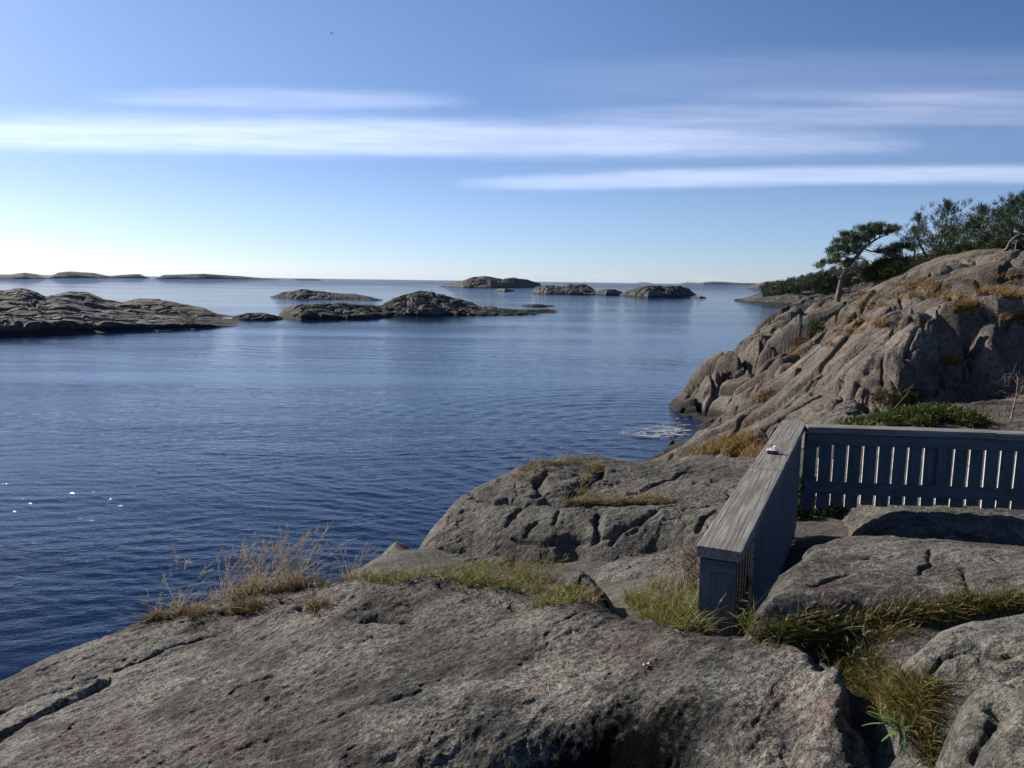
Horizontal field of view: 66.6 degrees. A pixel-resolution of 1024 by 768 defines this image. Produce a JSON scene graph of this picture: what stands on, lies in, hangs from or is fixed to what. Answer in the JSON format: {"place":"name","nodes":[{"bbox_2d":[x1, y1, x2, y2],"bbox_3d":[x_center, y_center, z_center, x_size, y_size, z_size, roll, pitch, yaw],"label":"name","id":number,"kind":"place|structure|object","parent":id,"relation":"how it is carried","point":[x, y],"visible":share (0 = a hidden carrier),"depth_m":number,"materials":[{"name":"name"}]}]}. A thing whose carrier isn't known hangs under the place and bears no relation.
{"place":"outdoors","nodes":[
{"label":"outdoors","id":0,"kind":"place"},
{"bbox_2d":[0,274,807,680],"bbox_3d":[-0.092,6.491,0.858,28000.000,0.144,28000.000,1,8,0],"label":"sea","id":1,"kind":"structure","parent":0,"point":[130,462],"depth_m":35.69,"materials":[{"name":"liquid"}]},
{"bbox_2d":[0,273,47,278],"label":"islet","id":2,"kind":"object","parent":1,"relation":"in","point":[23,276],"visible":0.96,"depth_m":1053.91,"materials":[{"name":"grey stone"}]},
{"bbox_2d":[47,271,148,277],"bbox_3d":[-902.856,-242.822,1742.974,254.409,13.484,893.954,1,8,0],"label":"islet","id":3,"kind":"object","parent":1,"relation":"in","point":[69,274],"visible":0.81,"depth_m":1558.53,"materials":[{"name":"grey stone"}]},
{"bbox_2d":[0,288,239,337],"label":"islet","id":4,"kind":"object","parent":1,"relation":"in","point":[24,312],"visible":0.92,"depth_m":102.47,"materials":[{"name":"grey stone"}]},
{"bbox_2d":[155,274,280,279],"bbox_3d":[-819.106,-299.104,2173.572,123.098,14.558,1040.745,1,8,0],"label":"islet","id":5,"kind":"object","parent":1,"relation":"in","point":[197,276],"visible":0.85,"depth_m":1973.27,"materials":[{"name":"grey stone"}]},
{"bbox_2d":[231,312,283,319],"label":"islet","id":6,"kind":"object","parent":1,"relation":"in","point":[256,316],"visible":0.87,"depth_m":121.31,"materials":[{"name":"grey stone"}]},
{"bbox_2d":[270,289,382,300],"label":"islet","id":7,"kind":"object","parent":1,"relation":"in","point":[307,294],"visible":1,"depth_m":244.47,"materials":[{"name":"grey stone"}]},
{"bbox_2d":[279,291,557,319],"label":"islet","id":8,"kind":"object","parent":1,"relation":"in","point":[422,303],"visible":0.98,"depth_m":142.31,"materials":[{"name":"grey stone"}]},
{"bbox_2d":[440,276,540,287],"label":"islet","id":9,"kind":"object","parent":1,"relation":"in","point":[483,282],"visible":0.97,"depth_m":720.79,"materials":[{"name":"grey stone"}]},
{"bbox_2d":[493,288,513,291],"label":"boat","id":10,"kind":"object","parent":1,"relation":"in","point":[504,290],"visible":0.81,"depth_m":483.29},
{"bbox_2d":[522,304,553,306],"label":"islet","id":11,"kind":"object","parent":1,"relation":"in","point":[535,305],"visible":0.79,"depth_m":200.87,"materials":[{"name":"grey stone"}]},
{"bbox_2d":[531,283,595,294],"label":"islet","id":12,"kind":"object","parent":1,"relation":"in","point":[578,289],"visible":0.91,"depth_m":407.73,"materials":[{"name":"grey stone"}]},
{"bbox_2d":[595,289,622,294],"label":"islet","id":13,"kind":"object","parent":1,"relation":"in","point":[609,292],"visible":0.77,"depth_m":395.22,"materials":[{"name":"grey stone"}]},
{"bbox_2d":[618,418,691,437],"bbox_3d":[6.983,1.944,35.139,2.972,0.031,5.358,5,9,30],"label":"foam","id":14,"kind":"object","parent":1,"relation":"on","point":[675,429],"visible":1,"depth_m":34.11,"materials":[{"name":"grey"}]},
{"bbox_2d":[619,285,695,296],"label":"islet","id":15,"kind":"object","parent":1,"relation":"in","point":[661,291],"visible":0.92,"depth_m":369.14,"materials":[{"name":"grey stone"}]},
{"bbox_2d":[679,281,757,284],"bbox_3d":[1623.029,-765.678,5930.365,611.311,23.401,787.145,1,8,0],"label":"islet","id":16,"kind":"object","parent":1,"relation":"on","point":[718,283],"visible":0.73,"depth_m":5695.87,"materials":[{"name":"grey stone"}]},
{"bbox_2d":[746,280,795,287],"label":"headland","id":17,"kind":"structure","parent":1,"relation":"on","point":[758,285],"depth_m":1375.61,"materials":[{"name":"grey stone"}]},
{"bbox_2d":[734,281,882,306],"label":"headland","id":18,"kind":"structure","parent":1,"relation":"on","point":[807,298],"depth_m":251.30,"materials":[{"name":"grey stone"}]},
{"bbox_2d":[790,284,802,294],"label":"pine tree","id":19,"kind":"object","parent":18,"relation":"on","point":[797,289],"visible":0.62,"depth_m":253.41,"materials":[{"name":"green plant"}]},
{"bbox_2d":[810,276,826,293],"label":"pine tree","id":20,"kind":"object","parent":18,"relation":"on","point":[815,284],"visible":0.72,"depth_m":251.17,"materials":[{"name":"green plant"}]},
{"bbox_2d":[812,270,833,294],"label":"pine tree","id":21,"kind":"object","parent":18,"relation":"on","point":[825,275],"visible":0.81,"depth_m":249.53,"materials":[{"name":"green plant"}]},
{"bbox_2d":[825,275,837,292],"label":"pine tree","id":22,"kind":"object","parent":18,"relation":"on","point":[834,280],"visible":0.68,"depth_m":249.13,"materials":[{"name":"green plant"}]},
{"bbox_2d":[761,255,913,296],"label":"treeline","id":23,"kind":"object","parent":18,"relation":"on","point":[787,286],"visible":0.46,"depth_m":274.40,"materials":[{"name":"green plant"}]},
{"bbox_2d":[0,0,1023,283],"label":"sky","id":24,"kind":"structure","parent":0,"point":[602,141],"materials":[{"name":"blue"}]},
{"bbox_2d":[355,543,790,635],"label":"grass","id":25,"kind":"structure","parent":0,"point":[684,608],"depth_m":4.87,"materials":[{"name":"green plant"}]},
{"bbox_2d":[344,430,1022,767],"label":"ground","id":26,"kind":"structure","parent":0,"point":[818,528],"depth_m":6.52,"materials":[{"name":"grey stone"}]},
{"bbox_2d":[119,561,362,622],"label":"grass","id":27,"kind":"structure","parent":26,"relation":"on","point":[248,606],"depth_m":5.30,"materials":[{"name":"plant"}]},
{"bbox_2d":[148,519,379,613],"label":"grass","id":28,"kind":"structure","parent":26,"relation":"on","point":[262,581],"depth_m":5.49,"materials":[{"name":"brown plant"}]},
{"bbox_2d":[382,541,409,554],"bbox_3d":[-1.503,2.919,9.939,0.923,1.801,1.619,1,8,0],"label":"boulder","id":29,"kind":"object","parent":26,"relation":"on","point":[396,546],"visible":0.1,"depth_m":9.84,"materials":[{"name":"grey stone"}]},
{"bbox_2d":[343,552,514,581],"bbox_3d":[-0.836,2.143,8.224,2.182,0.905,1.020,2,8,11],"label":"boulder","id":30,"kind":"object","parent":26,"relation":"on","point":[460,557],"visible":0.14,"depth_m":8.01,"materials":[{"name":"grey stone"}]},
{"bbox_2d":[0,575,871,767],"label":"rock slab","id":31,"kind":"object","parent":26,"relation":"on","point":[425,672],"visible":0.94,"depth_m":3.48,"materials":[{"name":"grey stone"}]},
{"bbox_2d":[457,528,474,562],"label":"weed stalk","id":32,"kind":"object","parent":26,"relation":"on","point":[468,547],"visible":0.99,"depth_m":7.82,"materials":[{"name":"brown plant"}]},
{"bbox_2d":[524,545,544,582],"bbox_3d":[0.196,1.544,6.683,0.190,0.388,0.136,7,10,41],"label":"weed stalk","id":33,"kind":"object","parent":26,"relation":"on","point":[533,559],"visible":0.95,"depth_m":6.68,"materials":[{"name":"brown plant"}]},
{"bbox_2d":[553,570,616,614],"bbox_3d":[0.499,1.680,5.409,0.535,0.670,1.312,0,8,-8],"label":"boulder","id":34,"kind":"object","parent":26,"relation":"on","point":[603,597],"visible":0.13,"depth_m":5.39,"materials":[{"name":"grey stone"}]},
{"bbox_2d":[419,456,755,563],"bbox_3d":[0.848,2.866,11.222,5.685,4.063,6.449,4,8,20],"label":"rock dome","id":35,"kind":"object","parent":26,"relation":"on","point":[507,514],"visible":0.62,"depth_m":9.39,"materials":[{"name":"grey stone"}]},
{"bbox_2d":[503,447,681,506],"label":"grass","id":36,"kind":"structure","parent":35,"relation":"on","point":[659,498],"depth_m":9.55,"materials":[{"name":"brown plant"}]},
{"bbox_2d":[752,429,765,454],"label":"weed stalk","id":37,"kind":"object","parent":35,"relation":"on","point":[762,446],"visible":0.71,"depth_m":10.15,"materials":[{"name":"brown plant"}]},
{"bbox_2d":[590,545,748,591],"bbox_3d":[1.477,1.688,6.322,1.451,1.246,2.460,-3,8,-27],"label":"boulder","id":38,"kind":"object","parent":26,"relation":"on","point":[629,567],"visible":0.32,"depth_m":6.55,"materials":[{"name":"grey stone"}]},
{"bbox_2d":[670,487,695,555],"bbox_3d":[1.428,1.169,6.567,0.235,0.631,0.203,6,9,36],"label":"weed stalk","id":39,"kind":"object","parent":38,"relation":"on","point":[679,516],"visible":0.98,"depth_m":6.57,"materials":[{"name":"brown plant"}]},
{"bbox_2d":[666,537,696,583],"bbox_3d":[1.260,1.295,5.701,0.186,0.390,0.276,-5,9,-36],"label":"weed stalk","id":40,"kind":"object","parent":26,"relation":"on","point":[691,559],"visible":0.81,"depth_m":5.71,"materials":[{"name":"brown plant"}]},
{"bbox_2d":[680,545,699,585],"bbox_3d":[1.270,1.300,5.541,0.171,0.342,0.258,4,8,26],"label":"weed stalk","id":41,"kind":"object","parent":26,"relation":"on","point":[694,569],"visible":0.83,"depth_m":5.53,"materials":[{"name":"brown plant"}]},
{"bbox_2d":[689,426,766,457],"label":"grass","id":42,"kind":"structure","parent":26,"relation":"on","point":[734,446],"depth_m":14.04,"materials":[{"name":"plant"}]},
{"bbox_2d":[797,475,849,519],"bbox_3d":[3.101,1.151,7.985,0.660,0.338,1.671,4,8,21],"label":"creeper","id":43,"kind":"object","parent":26,"relation":"on","point":[807,513],"visible":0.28,"depth_m":7.36,"materials":[{"name":"green plant"}]},
{"bbox_2d":[696,420,1023,636],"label":"wooden fence","id":44,"kind":"object","parent":26,"relation":"on","point":[750,531],"visible":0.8,"depth_m":6.57,"materials":[{"name":"grey wood"}]},
{"bbox_2d":[766,445,780,453],"bbox_3d":[1.876,0.469,5.586,0.102,0.058,0.054,2,8,11],"label":"boat","id":45,"kind":"object","parent":44,"relation":"on","point":[775,450],"visible":1,"depth_m":5.57,"materials":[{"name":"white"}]},
{"bbox_2d":[744,535,1023,663],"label":"boulder","id":46,"kind":"object","parent":26,"relation":"on","point":[850,571],"visible":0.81,"depth_m":3.27,"materials":[{"name":"grey stone"}]},
{"bbox_2d":[862,708,926,752],"bbox_3d":[1.183,1.036,2.348,0.202,0.147,0.180,1,8,0],"label":"leafy rosette","id":47,"kind":"object","parent":26,"relation":"on","point":[901,736],"visible":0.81,"depth_m":2.35,"materials":[{"name":"green plant"}]},
{"bbox_2d":[864,384,927,408],"bbox_3d":[7.189,0.283,14.552,1.085,0.629,0.980,-6,10,-43],"label":"bush","id":48,"kind":"object","parent":26,"relation":"on","point":[898,396],"visible":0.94,"depth_m":14.42,"materials":[{"name":"green plant"}]},
{"bbox_2d":[837,393,991,427],"bbox_3d":[5.766,0.495,11.342,1.224,0.840,2.137,-4,9,-34],"label":"bush","id":49,"kind":"object","parent":26,"relation":"on","point":[924,414],"visible":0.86,"depth_m":10.97,"materials":[{"name":"green plant"}]},
{"bbox_2d":[839,496,1023,545],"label":"boulder","id":50,"kind":"object","parent":26,"relation":"on","point":[995,525],"visible":0.38,"depth_m":6.51,"materials":[{"name":"grey stone"}]},
{"bbox_2d":[872,614,1023,762],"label":"boulder","id":51,"kind":"object","parent":26,"relation":"on","point":[975,655],"visible":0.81,"depth_m":2.34,"materials":[{"name":"grey stone"}]},
{"bbox_2d":[935,676,1023,767],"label":"boulder","id":52,"kind":"object","parent":26,"relation":"on","point":[986,730],"visible":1,"depth_m":1.86,"materials":[{"name":"grey stone"}]},
{"bbox_2d":[970,318,1019,400],"bbox_3d":[9.398,-0.264,15.167,0.995,2.274,1.755,5,9,28],"label":"boulder","id":53,"kind":"object","parent":26,"relation":"on","point":[993,357],"visible":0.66,"depth_m":14.81,"materials":[{"name":"grey stone"}]},
{"bbox_2d":[992,363,1023,418],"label":"sapling","id":54,"kind":"object","parent":26,"relation":"on","point":[1017,397],"visible":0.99,"depth_m":10.98,"materials":[{"name":"plant"}]},
{"bbox_2d":[642,248,1023,461],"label":"headland","id":55,"kind":"structure","parent":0,"point":[816,383],"depth_m":21.19,"materials":[{"name":"grey stone"}]},
{"bbox_2d":[803,320,825,334],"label":"bush","id":56,"kind":"object","parent":55,"relation":"on","point":[815,325],"visible":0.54,"depth_m":36.88,"materials":[{"name":"green plant"}]},
{"bbox_2d":[813,219,915,301],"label":"pine tree","id":57,"kind":"object","parent":55,"relation":"on","point":[845,248],"visible":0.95,"depth_m":41.34,"materials":[{"name":"green plant"}]},
{"bbox_2d":[852,264,879,284],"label":"bush","id":58,"kind":"object","parent":55,"relation":"on","point":[864,277],"visible":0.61,"depth_m":42.00,"materials":[{"name":"green plant"}]},
{"bbox_2d":[863,258,891,285],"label":"bush","id":59,"kind":"object","parent":55,"relation":"on","point":[874,273],"visible":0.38,"depth_m":41.18,"materials":[{"name":"green plant"}]},
{"bbox_2d":[747,269,1023,401],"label":"grass","id":60,"kind":"structure","parent":55,"relation":"on","point":[969,304],"depth_m":22.25,"materials":[{"name":"brown plant"}]},
{"bbox_2d":[865,252,909,282],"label":"bush","id":61,"kind":"object","parent":55,"relation":"on","point":[880,259],"visible":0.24,"depth_m":40.92,"materials":[{"name":"green plant"}]},
{"bbox_2d":[868,254,912,283],"bbox_3d":[20.144,-5.569,40.080,2.905,2.267,2.288,-4,9,-34],"label":"bush","id":62,"kind":"object","parent":55,"relation":"on","point":[892,270],"visible":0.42,"depth_m":39.82,"materials":[{"name":"green plant"}]},
{"bbox_2d":[864,221,953,266],"bbox_3d":[20.572,-6.716,39.227,3.923,3.113,4.124,-3,8,-28],"label":"pine tree","id":63,"kind":"object","parent":55,"relation":"on","point":[907,238],"visible":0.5,"depth_m":39.57,"materials":[{"name":"green plant"}]},
{"bbox_2d":[897,252,931,273],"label":"bush","id":64,"kind":"object","parent":55,"relation":"on","point":[905,267],"visible":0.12,"depth_m":39.01,"materials":[{"name":"green plant"}]},
{"bbox_2d":[904,210,928,254],"bbox_3d":[20.391,-7.247,39.084,1.285,3.031,1.274,1,8,0],"label":"pine tree","id":65,"kind":"object","parent":55,"relation":"on","point":[917,218],"visible":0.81,"depth_m":38.94,"materials":[{"name":"green plant"}]},
{"bbox_2d":[918,249,943,263],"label":"bush","id":66,"kind":"object","parent":55,"relation":"on","point":[930,258],"visible":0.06,"depth_m":38.06,"materials":[{"name":"green plant"}]},
{"bbox_2d":[913,197,973,253],"bbox_3d":[20.983,-7.229,37.938,2.509,3.965,3.276,6,9,32],"label":"pine tree","id":67,"kind":"object","parent":55,"relation":"on","point":[947,204],"visible":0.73,"depth_m":37.84,"materials":[{"name":"green plant"}]},
{"bbox_2d":[909,221,978,256],"bbox_3d":[20.726,-6.488,36.813,3.033,2.509,3.261,-3,8,-25],"label":"pine tree","id":68,"kind":"object","parent":55,"relation":"on","point":[952,231],"visible":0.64,"depth_m":36.86,"materials":[{"name":"green plant"}]},
{"bbox_2d":[935,241,971,257],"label":"bush","id":69,"kind":"object","parent":55,"relation":"on","point":[957,249],"visible":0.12,"depth_m":36.34,"materials":[{"name":"green plant"}]},
{"bbox_2d":[952,235,995,252],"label":"bush","id":70,"kind":"object","parent":55,"relation":"on","point":[978,244],"visible":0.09,"depth_m":35.05,"materials":[{"name":"green plant"}]},
{"bbox_2d":[945,200,1010,249],"bbox_3d":[21.825,-6.931,36.211,2.879,3.097,2.881,2,8,11],"label":"pine tree","id":71,"kind":"object","parent":55,"relation":"on","point":[984,207],"visible":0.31,"depth_m":35.86,"materials":[{"name":"green plant"}]},
{"bbox_2d":[945,213,1014,252],"bbox_3d":[21.111,-6.488,35.255,2.814,2.507,2.592,5,9,32],"label":"pine tree","id":72,"kind":"object","parent":55,"relation":"on","point":[973,230],"visible":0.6,"depth_m":35.22,"materials":[{"name":"green plant"}]},
{"bbox_2d":[966,203,1017,244],"bbox_3d":[21.550,-6.592,34.414,2.654,2.691,2.305,6,9,36],"label":"pine tree","id":73,"kind":"object","parent":55,"relation":"on","point":[994,221],"visible":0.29,"depth_m":34.40,"materials":[{"name":"green plant"}]},
{"bbox_2d":[971,194,1023,249],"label":"pine tree","id":74,"kind":"object","parent":55,"relation":"on","point":[1013,204],"visible":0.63,"depth_m":33.36,"materials":[{"name":"green plant"}]},
{"bbox_2d":[976,189,1023,247],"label":"pine tree","id":75,"kind":"object","parent":55,"relation":"on","point":[1012,224],"visible":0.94,"depth_m":32.72,"materials":[{"name":"green plant"}]},
{"bbox_2d":[978,230,1023,250],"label":"bush","id":76,"kind":"object","parent":55,"relation":"on","point":[1018,247],"visible":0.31,"depth_m":33.71,"materials":[{"name":"green plant"}]},
{"bbox_2d":[1001,234,1019,251],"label":"dead stem","id":77,"kind":"object","parent":55,"relation":"on","point":[1006,248],"visible":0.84,"depth_m":32.43,"materials":[{"name":"grey wood"}]},
{"bbox_2d":[730,572,1023,691],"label":"grass","id":78,"kind":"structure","parent":0,"point":[960,605],"depth_m":3.00,"materials":[{"name":"green plant"}]},
{"bbox_2d":[847,640,966,767],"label":"grass","id":79,"kind":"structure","parent":0,"point":[920,693],"depth_m":2.35,"materials":[{"name":"green plant"}]}
]}

